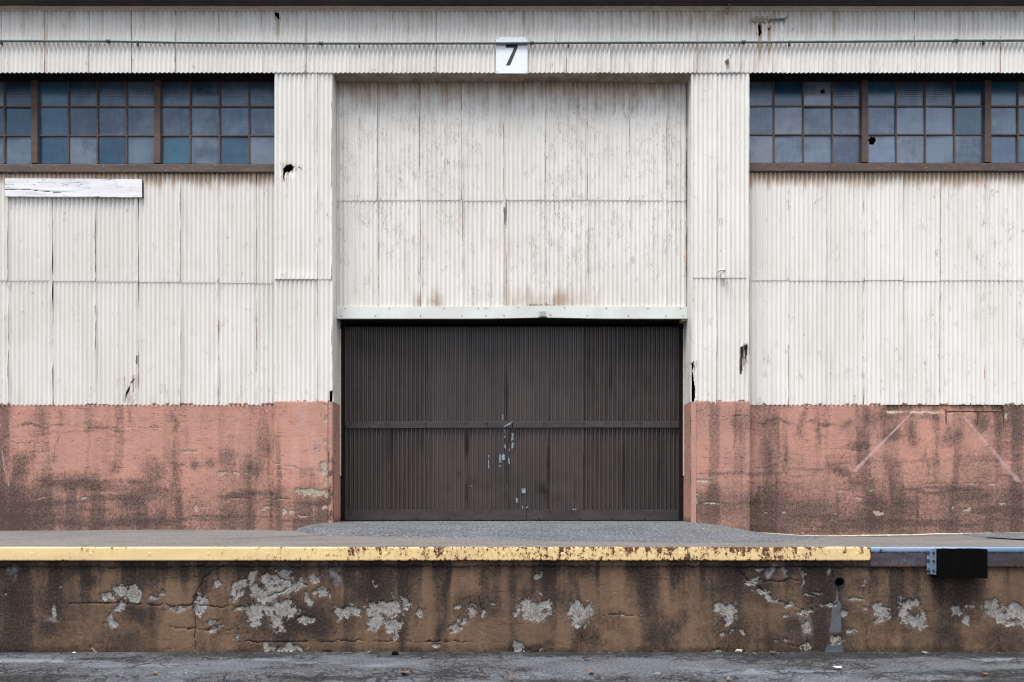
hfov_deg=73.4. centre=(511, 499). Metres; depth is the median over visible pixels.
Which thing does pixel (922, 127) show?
window
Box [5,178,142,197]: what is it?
wooden board
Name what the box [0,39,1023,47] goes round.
conduit
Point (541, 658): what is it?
grit
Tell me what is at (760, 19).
wire rack
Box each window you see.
[0,80,273,173]
[750,80,1023,172]
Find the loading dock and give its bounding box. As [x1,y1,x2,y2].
[0,521,1023,651]
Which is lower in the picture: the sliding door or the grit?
the grit
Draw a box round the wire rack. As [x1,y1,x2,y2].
[751,15,788,21]
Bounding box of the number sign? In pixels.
[496,37,526,72]
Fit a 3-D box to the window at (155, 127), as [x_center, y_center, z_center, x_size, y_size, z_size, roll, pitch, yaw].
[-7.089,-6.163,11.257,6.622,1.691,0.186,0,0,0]
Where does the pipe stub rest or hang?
attached to the warehouse
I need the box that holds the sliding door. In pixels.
[345,326,678,519]
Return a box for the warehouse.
[0,0,1023,534]
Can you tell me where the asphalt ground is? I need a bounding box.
[0,652,1023,681]
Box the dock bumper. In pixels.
[926,548,987,578]
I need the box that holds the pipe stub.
[718,269,724,278]
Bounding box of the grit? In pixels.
[3,651,1015,681]
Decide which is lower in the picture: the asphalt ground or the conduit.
the asphalt ground
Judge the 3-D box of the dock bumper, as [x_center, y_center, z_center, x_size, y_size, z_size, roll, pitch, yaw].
[4.851,0.694,7.508,0.603,0.321,0.120,0,0,0]
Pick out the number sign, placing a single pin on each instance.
(511, 58)
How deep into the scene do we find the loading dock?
7.60 m
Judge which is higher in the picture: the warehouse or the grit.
the warehouse

